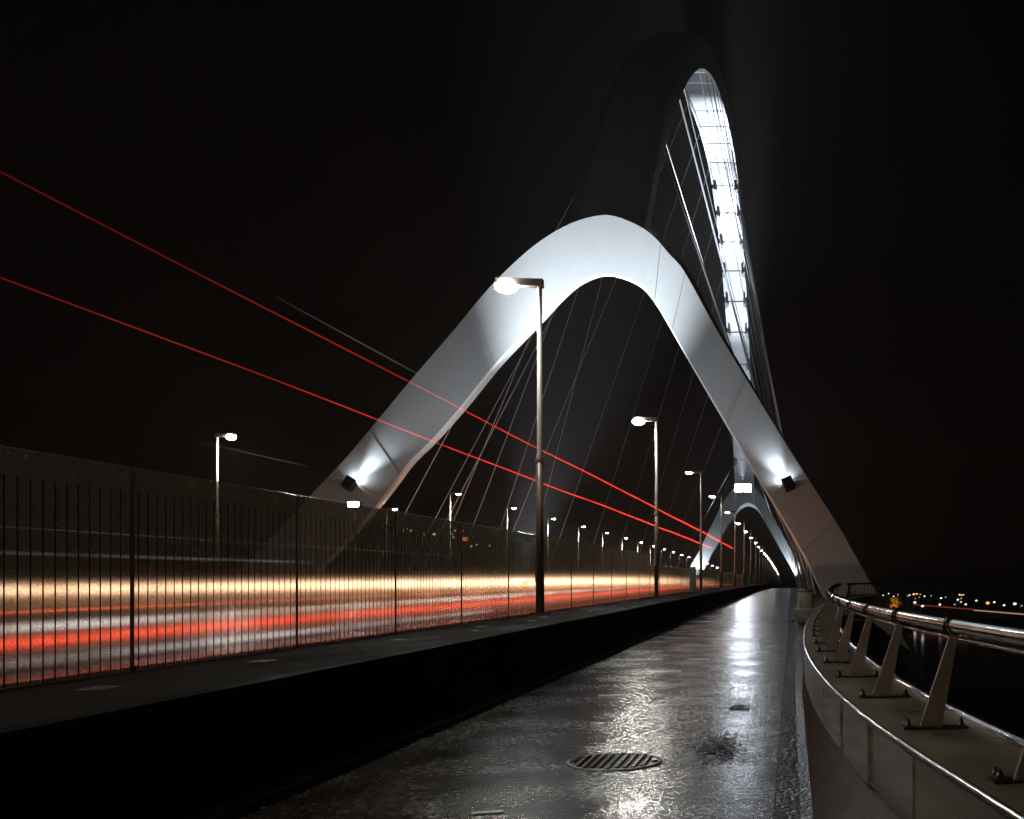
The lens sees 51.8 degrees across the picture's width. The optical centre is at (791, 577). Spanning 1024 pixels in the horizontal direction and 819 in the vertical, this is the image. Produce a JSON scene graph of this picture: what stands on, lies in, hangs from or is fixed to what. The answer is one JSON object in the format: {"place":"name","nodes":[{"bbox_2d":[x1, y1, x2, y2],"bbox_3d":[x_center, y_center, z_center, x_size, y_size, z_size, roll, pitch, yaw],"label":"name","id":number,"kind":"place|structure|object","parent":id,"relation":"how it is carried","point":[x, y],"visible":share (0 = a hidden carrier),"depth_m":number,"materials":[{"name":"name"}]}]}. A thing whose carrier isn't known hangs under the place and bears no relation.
{"place":"outdoors","nodes":[
{"label":"outdoors","id":0,"kind":"place"},
{"bbox_2d":[0,586,713,684],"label":"road","id":1,"kind":"structure","parent":0,"point":[49,645],"depth_m":19.46,"materials":[{"name":"grey asphalt"}]},
{"bbox_2d":[0,586,645,664],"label":"road marking","id":2,"kind":"object","parent":1,"relation":"on","point":[127,650],"visible":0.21,"depth_m":11.71,"materials":[{"name":"paint"}]},
{"bbox_2d":[509,579,528,592],"bbox_3d":[-15.600,0.495,56.800,1.000,0.770,0.700,0,0,0],"label":"floodlight","id":3,"kind":"object","parent":1,"relation":"on","point":[521,580],"visible":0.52,"depth_m":56.50,"materials":[{"name":"white"}]},
{"bbox_2d":[215,588,790,818],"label":"path","id":4,"kind":"structure","parent":0,"point":[678,690],"depth_m":7.57,"materials":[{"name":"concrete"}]},
{"bbox_2d":[212,627,683,818],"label":"grit","id":5,"kind":"object","parent":4,"relation":"on","point":[262,808],"visible":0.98,"depth_m":7.89,"materials":[{"name":"grey gravel"}]},
{"bbox_2d":[471,810,503,814],"bbox_3d":[-1.660,1.282,5.420,0.170,0.006,0.050,0,0,-17],"label":"wood scrap","id":6,"kind":"object","parent":4,"relation":"on","point":[487,812],"visible":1,"depth_m":5.41,"materials":[{"name":"beige wood"}]},
{"bbox_2d":[566,752,662,770],"bbox_3d":[-1.240,1.295,6.950,0.670,0.038,0.670,0,0,0],"label":"manhole cover","id":7,"kind":"object","parent":4,"relation":"on","point":[621,761],"visible":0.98,"depth_m":6.89,"materials":[{"name":"grey metal"}]},
{"bbox_2d":[681,729,754,766],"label":"leaf litter","id":8,"kind":"object","parent":4,"relation":"on","point":[714,742],"visible":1,"depth_m":7.57,"materials":[{"name":"black"}]},
{"bbox_2d":[686,621,793,621],"bbox_3d":[-1.520,1.304,29.200,3.160,0.032,0.400,0,0,0],"label":"expansion joint","id":9,"kind":"object","parent":4,"relation":"on","point":[739,621],"visible":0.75,"depth_m":29.01,"materials":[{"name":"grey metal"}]},
{"bbox_2d":[720,704,759,708],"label":"leaf litter","id":10,"kind":"object","parent":4,"relation":"on","point":[738,705],"visible":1,"depth_m":9.88,"materials":[{"name":"black"}]},
{"bbox_2d":[0,583,1023,625],"bbox_3d":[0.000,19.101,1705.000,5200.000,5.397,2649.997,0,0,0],"label":"river bank","id":11,"kind":"structure","parent":0,"point":[1009,595],"depth_m":829.17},
{"bbox_2d":[390,528,448,582],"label":"building","id":12,"kind":"structure","parent":11,"relation":"on","point":[407,556],"depth_m":520.00,"materials":[{"name":"black"}]},
{"bbox_2d":[448,525,513,582],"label":"building","id":13,"kind":"structure","parent":11,"relation":"on","point":[504,527],"depth_m":520.00,"materials":[{"name":"black"}]},
{"bbox_2d":[873,578,889,595],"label":"tree","id":14,"kind":"object","parent":11,"relation":"on","point":[882,589],"visible":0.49,"depth_m":698.00,"materials":[{"name":"brown plant"}]},
{"bbox_2d":[885,596,902,607],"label":"tree","id":15,"kind":"object","parent":11,"relation":"on","point":[896,602],"visible":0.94,"depth_m":500.43,"materials":[{"name":"brown plant"}]},
{"bbox_2d":[914,604,1023,613],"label":"light streak","id":16,"kind":"object","parent":11,"relation":"on","point":[971,609],"visible":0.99,"depth_m":446.15,"materials":[{"name":"red"}]},
{"bbox_2d":[973,610,1023,614],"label":"light streak","id":17,"kind":"object","parent":11,"relation":"on","point":[997,612],"visible":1,"depth_m":434.94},
{"bbox_2d":[0,0,1023,582],"label":"sky","id":18,"kind":"structure","parent":0,"point":[256,221],"materials":[{"name":"black"}]},
{"bbox_2d":[45,582,1023,736],"bbox_3d":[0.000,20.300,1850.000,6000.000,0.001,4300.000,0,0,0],"label":"river","id":19,"kind":"structure","parent":0,"point":[986,683],"depth_m":209.68,"materials":[{"name":"black liquid"}]},
{"bbox_2d":[226,33,931,812],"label":"arch bridge","id":20,"kind":"structure","parent":19,"relation":"in","point":[606,231],"depth_m":75.62,"materials":[{"name":"white paint"}]},
{"bbox_2d":[0,568,709,607],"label":"girder wall","id":21,"kind":"structure","parent":20,"relation":"attached to","point":[92,598],"depth_m":40.80,"materials":[{"name":"metal"}]},
{"bbox_2d":[212,434,236,585],"bbox_3d":[-23.587,-2.813,41.300,0.905,6.334,0.280,0,0,0],"label":"street lamp","id":22,"kind":"object","parent":21,"relation":"on","point":[229,436],"visible":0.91,"depth_m":41.26,"materials":[{"name":"grey metal"}]},
{"bbox_2d":[347,501,362,581],"bbox_3d":[-24.200,-1.924,54.980,0.700,4.550,0.440,0,0,0],"label":"street lamp","id":23,"kind":"object","parent":21,"relation":"on","point":[349,503],"visible":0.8,"depth_m":54.94,"materials":[{"name":"black metal"}]},
{"bbox_2d":[449,492,460,582],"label":"street lamp","id":24,"kind":"object","parent":21,"relation":"on","point":[456,493],"visible":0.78,"depth_m":69.46,"materials":[{"name":"grey metal"}]},
{"bbox_2d":[506,507,515,581],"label":"street lamp","id":25,"kind":"object","parent":21,"relation":"on","point":[507,508],"visible":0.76,"depth_m":83.36,"materials":[{"name":"grey metal"}]},
{"bbox_2d":[547,517,555,581],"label":"street lamp","id":26,"kind":"object","parent":21,"relation":"on","point":[547,547],"visible":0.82,"depth_m":97.26,"materials":[{"name":"grey metal"}]},
{"bbox_2d":[578,525,584,579],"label":"street lamp","id":27,"kind":"object","parent":21,"relation":"on","point":[578,543],"visible":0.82,"depth_m":111.25,"materials":[{"name":"grey metal"}]},
{"bbox_2d":[602,532,608,581],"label":"street lamp","id":28,"kind":"object","parent":21,"relation":"on","point":[602,548],"visible":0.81,"depth_m":125.46,"materials":[{"name":"grey metal"}]},
{"bbox_2d":[637,542,641,579],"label":"street lamp","id":29,"kind":"object","parent":21,"relation":"on","point":[637,557],"visible":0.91,"depth_m":153.94,"materials":[{"name":"grey metal"}]},
{"bbox_2d":[650,545,653,581],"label":"street lamp","id":30,"kind":"object","parent":21,"relation":"on","point":[650,559],"visible":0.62,"depth_m":167.96,"materials":[{"name":"grey metal"}]},
{"bbox_2d":[0,584,780,818],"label":"girder wall","id":31,"kind":"structure","parent":20,"relation":"attached to","point":[184,740],"depth_m":6.19,"materials":[{"name":"concrete"}]},
{"bbox_2d":[0,446,649,688],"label":"glass screen","id":32,"kind":"object","parent":31,"relation":"on","point":[132,591],"visible":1,"depth_m":7.87,"materials":[{"name":"clear glass"}]},
{"bbox_2d":[495,277,549,614],"bbox_3d":[-4.643,-2.248,17.050,0.905,5.774,0.280,0,0,0],"label":"street lamp","id":33,"kind":"object","parent":31,"relation":"on","point":[506,285],"visible":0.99,"depth_m":17.00,"materials":[{"name":"grey metal"}]},
{"bbox_2d":[633,417,660,596],"bbox_3d":[-4.643,-2.248,31.790,0.905,5.774,0.280,0,0,0],"label":"street lamp","id":34,"kind":"object","parent":31,"relation":"on","point":[639,420],"visible":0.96,"depth_m":31.74,"materials":[{"name":"grey metal"}]},
{"bbox_2d":[685,470,703,590],"bbox_3d":[-4.630,-2.248,47.430,0.880,5.774,0.280,0,0,0],"label":"street lamp","id":35,"kind":"object","parent":31,"relation":"on","point":[700,535],"visible":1,"depth_m":47.37,"materials":[{"name":"grey metal"}]},
{"bbox_2d":[649,565,761,597],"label":"glass screen","id":36,"kind":"object","parent":31,"relation":"on","point":[728,579],"visible":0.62,"depth_m":43.41,"materials":[{"name":"glass"}]},
{"bbox_2d":[709,494,723,587],"bbox_3d":[-4.630,-2.243,61.270,0.880,5.774,0.280,0,0,0],"label":"street lamp","id":37,"kind":"object","parent":31,"relation":"on","point":[721,549],"visible":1,"depth_m":61.23,"materials":[{"name":"grey metal"}]},
{"bbox_2d":[725,511,735,585],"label":"street lamp","id":38,"kind":"object","parent":31,"relation":"on","point":[734,512],"visible":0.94,"depth_m":75.96,"materials":[{"name":"grey metal"}]},
{"bbox_2d":[736,522,744,584],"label":"street lamp","id":39,"kind":"object","parent":31,"relation":"on","point":[744,549],"visible":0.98,"depth_m":90.69,"materials":[{"name":"grey metal"}]},
{"bbox_2d":[745,530,751,584],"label":"street lamp","id":40,"kind":"object","parent":31,"relation":"on","point":[750,555],"visible":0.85,"depth_m":105.43,"materials":[{"name":"grey metal"}]},
{"bbox_2d":[751,537,755,583],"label":"street lamp","id":41,"kind":"object","parent":31,"relation":"on","point":[755,558],"visible":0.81,"depth_m":120.18,"materials":[{"name":"grey metal"}]},
{"bbox_2d":[754,542,759,583],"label":"street lamp","id":42,"kind":"object","parent":31,"relation":"on","point":[759,561],"visible":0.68,"depth_m":134.91,"materials":[{"name":"grey metal"}]},
{"bbox_2d":[761,550,765,583],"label":"street lamp","id":43,"kind":"object","parent":31,"relation":"on","point":[765,566],"visible":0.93,"depth_m":164.39,"materials":[{"name":"grey metal"}]},
{"bbox_2d":[764,553,767,583],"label":"street lamp","id":44,"kind":"object","parent":31,"relation":"on","point":[767,568],"visible":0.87,"depth_m":179.14,"materials":[{"name":"grey metal"}]},
{"bbox_2d":[766,555,769,583],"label":"street lamp","id":45,"kind":"object","parent":31,"relation":"on","point":[769,568],"visible":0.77,"depth_m":193.87,"materials":[{"name":"grey metal"}]},
{"bbox_2d":[385,507,397,582],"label":"street lamp","id":46,"kind":"object","parent":20,"relation":"on","point":[394,508],"visible":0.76,"depth_m":69.55,"materials":[{"name":"grey metal"}]},
{"bbox_2d":[185,588,771,818],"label":"kerb","id":47,"kind":"structure","parent":20,"relation":"on","point":[240,801],"depth_m":7.42,"materials":[{"name":"concrete"}]},
{"bbox_2d":[734,484,751,495],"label":"floodlight bank","id":48,"kind":"structure","parent":20,"relation":"on","point":[744,488],"depth_m":304.88,"materials":[{"name":"grey metal"}]},
{"bbox_2d":[790,588,793,620],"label":"kerb","id":49,"kind":"structure","parent":20,"relation":"on","point":[792,615],"depth_m":37.52,"materials":[{"name":"grey concrete"}]},
{"bbox_2d":[773,588,867,818],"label":"gutter","id":50,"kind":"object","parent":20,"relation":"on","point":[793,799],"visible":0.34,"depth_m":8.04,"materials":[{"name":"black concrete"}]},
{"bbox_2d":[802,601,1023,818],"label":"parapet","id":51,"kind":"structure","parent":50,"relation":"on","point":[869,758],"depth_m":4.76,"materials":[{"name":"concrete"}]},
{"bbox_2d":[846,582,884,611],"bbox_3d":[2.364,0.642,34.413,0.750,0.915,5.972,0,0,15],"label":"railing","id":52,"kind":"object","parent":51,"relation":"on","point":[873,598],"visible":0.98,"depth_m":36.23,"materials":[{"name":"grey metal"}]},
{"bbox_2d":[812,583,1023,783],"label":"railing","id":53,"kind":"object","parent":51,"relation":"attached to","point":[952,627],"visible":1,"depth_m":5.35,"materials":[{"name":"silver metal"}]},
{"bbox_2d":[794,590,816,623],"bbox_3d":[0.400,0.823,28.000,0.670,0.955,0.670,0,0,0],"label":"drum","id":54,"kind":"object","parent":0,"point":[804,610],"visible":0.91,"depth_m":27.79,"materials":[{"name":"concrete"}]}
]}

